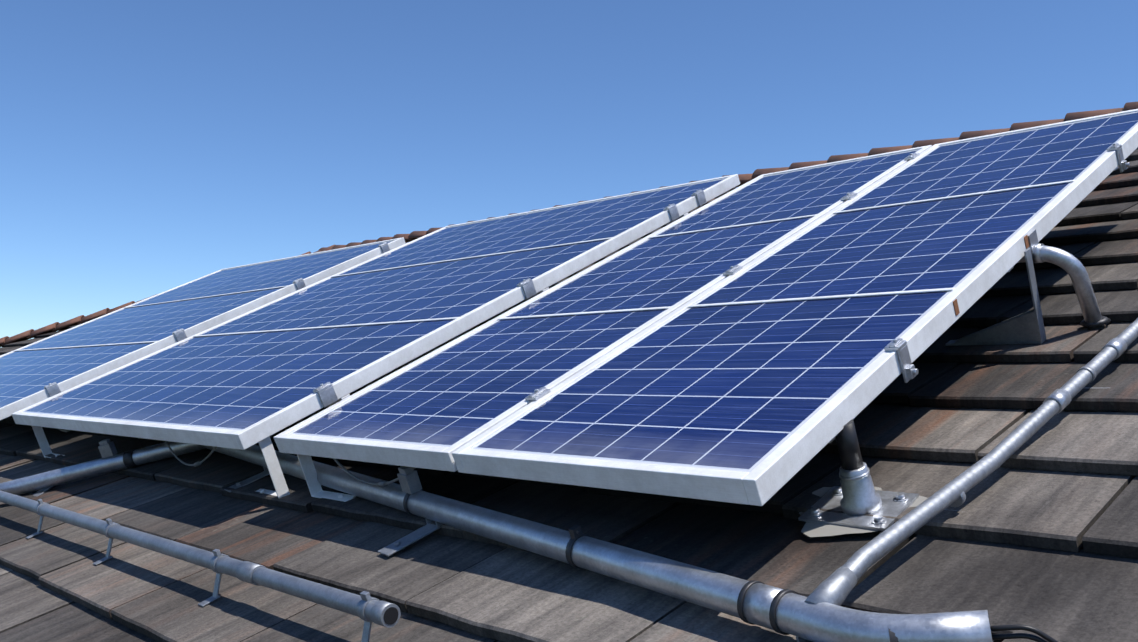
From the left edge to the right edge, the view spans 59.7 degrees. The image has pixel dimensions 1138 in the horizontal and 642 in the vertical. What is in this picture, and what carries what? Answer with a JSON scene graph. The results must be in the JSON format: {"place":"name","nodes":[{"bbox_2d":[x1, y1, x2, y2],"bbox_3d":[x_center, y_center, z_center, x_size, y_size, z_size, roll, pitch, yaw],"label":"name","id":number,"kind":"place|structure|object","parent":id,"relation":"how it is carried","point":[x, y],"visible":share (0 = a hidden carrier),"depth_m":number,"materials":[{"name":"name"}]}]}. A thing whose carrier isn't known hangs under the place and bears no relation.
{"place":"outdoors","nodes":[
{"label":"outdoors","id":0,"kind":"place"},
{"bbox_2d":[0,148,1137,641],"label":"roof tiles","id":1,"kind":"object","parent":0,"point":[1038,528],"visible":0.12,"depth_m":2.65,"materials":[{"name":"tile"}]},
{"bbox_2d":[944,366,1095,510],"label":"pipe clamps","id":2,"kind":"object","parent":1,"relation":"on","point":[960,501],"visible":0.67,"depth_m":2.15,"materials":[{"name":"grey metal"}]},
{"bbox_2d":[0,0,1137,347],"label":"sky","id":3,"kind":"structure","parent":0,"point":[148,148],"materials":[{"name":"blue"}]},
{"bbox_3d":[-1.709,2.873,12.021,19.016,0.170,23.928,3,-4,-44],"label":"eaves fascia","id":4,"kind":"object","parent":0,"visible":0},
{"bbox_3d":[-1.709,0.882,12.133,18.976,3.757,23.888,3,-4,-44],"label":"roof","id":5,"kind":"object","parent":4,"relation":"on","visible":0},
{"bbox_2d":[32,426,64,457],"bbox_3d":[-2.826,0.630,5.374,0.126,0.231,0.223,3,-4,-44],"label":"leg","id":6,"kind":"object","parent":5,"relation":"on","point":[42,440],"visible":0.77,"depth_m":5.45,"materials":[{"name":"metal"}]},
{"bbox_2d":[33,439,116,495],"bbox_3d":[-2.310,0.696,4.680,0.406,0.292,0.235,0,-3,4],"label":"mounting bracket","id":7,"kind":"object","parent":5,"relation":"on","point":[106,447],"visible":0.6,"depth_m":4.60,"materials":[{"name":"metal"}]},
{"bbox_2d":[0,441,204,494],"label":"conduit","id":8,"kind":"object","parent":5,"relation":"on","point":[116,462],"visible":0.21,"depth_m":4.61,"materials":[{"name":"metal"}]},
{"bbox_2d":[0,245,334,346],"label":"ridge tiles","id":9,"kind":"object","parent":5,"relation":"on","point":[50,328],"visible":0.44,"depth_m":13.92,"materials":[{"name":"tile"}]},
{"bbox_2d":[26,499,379,641],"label":"pipe supports","id":10,"kind":"object","parent":5,"relation":"on","point":[366,597],"visible":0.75,"depth_m":2.84,"materials":[{"name":"grey metal"}]},
{"bbox_2d":[0,490,400,627],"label":"thin conduit","id":11,"kind":"object","parent":10,"relation":"on","point":[385,614],"visible":1,"depth_m":2.76,"materials":[{"name":"metal"}]},
{"bbox_2d":[255,436,289,497],"bbox_3d":[-1.129,0.531,3.626,0.126,0.231,0.223,3,-4,-44],"label":"leg","id":12,"kind":"object","parent":5,"relation":"on","point":[274,468],"visible":0.94,"depth_m":3.55,"materials":[{"name":"metal"}]},
{"bbox_2d":[297,454,355,501],"bbox_3d":[-0.838,0.517,3.405,0.112,0.196,0.223,3,-4,-44],"label":"leg","id":13,"kind":"object","parent":5,"relation":"on","point":[310,475],"visible":0.85,"depth_m":3.48,"materials":[{"name":"metal"}]},
{"bbox_2d":[224,466,812,641],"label":"mounting brackets","id":14,"kind":"object","parent":5,"relation":"on","point":[409,480],"visible":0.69,"depth_m":2.96,"materials":[{"name":"grey metal"}]},
{"bbox_2d":[201,445,1057,641],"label":"conduit","id":15,"kind":"object","parent":14,"relation":"on","point":[778,610],"visible":0.94,"depth_m":2.06,"materials":[{"name":"metal"}]},
{"bbox_2d":[327,167,1117,442],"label":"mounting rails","id":16,"kind":"object","parent":5,"relation":"attached to","point":[348,395],"visible":0.1,"depth_m":3.82,"materials":[{"name":"metal"}]},
{"bbox_2d":[0,237,405,419],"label":"panel frame","id":17,"kind":"object","parent":16,"relation":"on","point":[8,410],"visible":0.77,"depth_m":6.43,"materials":[{"name":"white metal"}]},
{"bbox_2d":[0,241,391,407],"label":"glass panel","id":18,"kind":"object","parent":17,"relation":"in","point":[24,374],"visible":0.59,"depth_m":7.31,"materials":[{"name":"blue glass"}]},
{"bbox_2d":[11,174,739,449],"bbox_3d":[-1.027,-0.132,5.454,2.933,1.383,2.680,3,-4,-44],"label":"panel frame","id":19,"kind":"object","parent":16,"relation":"on","point":[264,428],"visible":0.83,"depth_m":4.28,"materials":[{"name":"white metal"}]},
{"bbox_2d":[59,429,414,486],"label":"cables","id":20,"kind":"object","parent":19,"relation":"hanging from","point":[379,483],"depth_m":3.24,"materials":[{"name":"black rubber"}]},
{"bbox_2d":[22,178,725,429],"bbox_3d":[-1.033,-0.151,5.449,2.854,1.309,2.616,3,-4,-44],"label":"glass panel","id":21,"kind":"object","parent":19,"relation":"in","point":[237,381],"visible":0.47,"depth_m":5.05,"materials":[{"name":"blue glass"}]},
{"bbox_2d":[44,143,1129,407],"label":"panel clamps","id":22,"kind":"object","parent":19,"relation":"attached to","point":[326,393],"visible":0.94,"depth_m":3.67,"materials":[{"name":"metal"}]},
{"bbox_2d":[274,145,931,471],"bbox_3d":[0.378,-0.199,4.122,2.933,1.383,0.990,3,-4,-44],"label":"panel frame","id":23,"kind":"object","parent":16,"relation":"on","point":[420,456],"visible":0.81,"depth_m":3.31,"materials":[{"name":"white metal"}]},
{"bbox_2d":[288,149,919,446],"bbox_3d":[0.372,-0.219,4.117,2.854,1.309,0.926,3,-4,-44],"label":"glass panel","id":24,"kind":"object","parent":23,"relation":"in","point":[451,395],"visible":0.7,"depth_m":3.73,"materials":[{"name":"blue glass"}]},
{"bbox_2d":[452,109,1137,505],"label":"panel frame","id":25,"kind":"object","parent":16,"relation":"on","point":[764,481],"visible":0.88,"depth_m":2.48,"materials":[{"name":"white metal"}]},
{"bbox_2d":[470,112,1137,471],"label":"glass panel","id":26,"kind":"object","parent":25,"relation":"in","point":[746,387],"visible":0.92,"depth_m":2.93,"materials":[{"name":"blue glass"}]},
{"bbox_2d":[953,299,959,315],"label":"frame rust marks","id":27,"kind":"object","parent":25,"relation":"attached to","point":[956,307],"visible":1,"depth_m":2.65},
{"bbox_2d":[318,102,1137,251],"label":"ridge caps","id":28,"kind":"object","parent":5,"relation":"on","point":[743,179],"visible":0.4,"depth_m":7.83,"materials":[{"name":"tile"}]},
{"bbox_2d":[798,419,927,536],"bbox_3d":[0.686,0.358,2.308,0.302,0.266,0.243,-2,-4,26],"label":"mounting post","id":29,"kind":"object","parent":5,"relation":"on","point":[856,496],"visible":1,"depth_m":2.25,"materials":[{"name":"metal"}]},
{"bbox_2d":[804,318,1137,605],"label":"conduit riser","id":30,"kind":"object","parent":5,"relation":"on","point":[837,586],"visible":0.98,"depth_m":2.15,"materials":[{"name":"metal"}]},
{"bbox_2d":[945,248,1045,345],"bbox_3d":[1.307,-0.070,3.107,0.144,0.286,0.303,3,-4,-44],"label":"leg","id":31,"kind":"object","parent":5,"relation":"on","point":[1027,327],"visible":1,"depth_m":3.05,"materials":[{"name":"metal"}]},
{"bbox_2d":[1017,229,1110,328],"bbox_3d":[1.393,-0.122,3.100,0.546,0.311,0.244,-1,-3,21],"label":"conduit elbow","id":32,"kind":"object","parent":5,"relation":"on","point":[1072,266],"visible":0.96,"depth_m":3.01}
]}

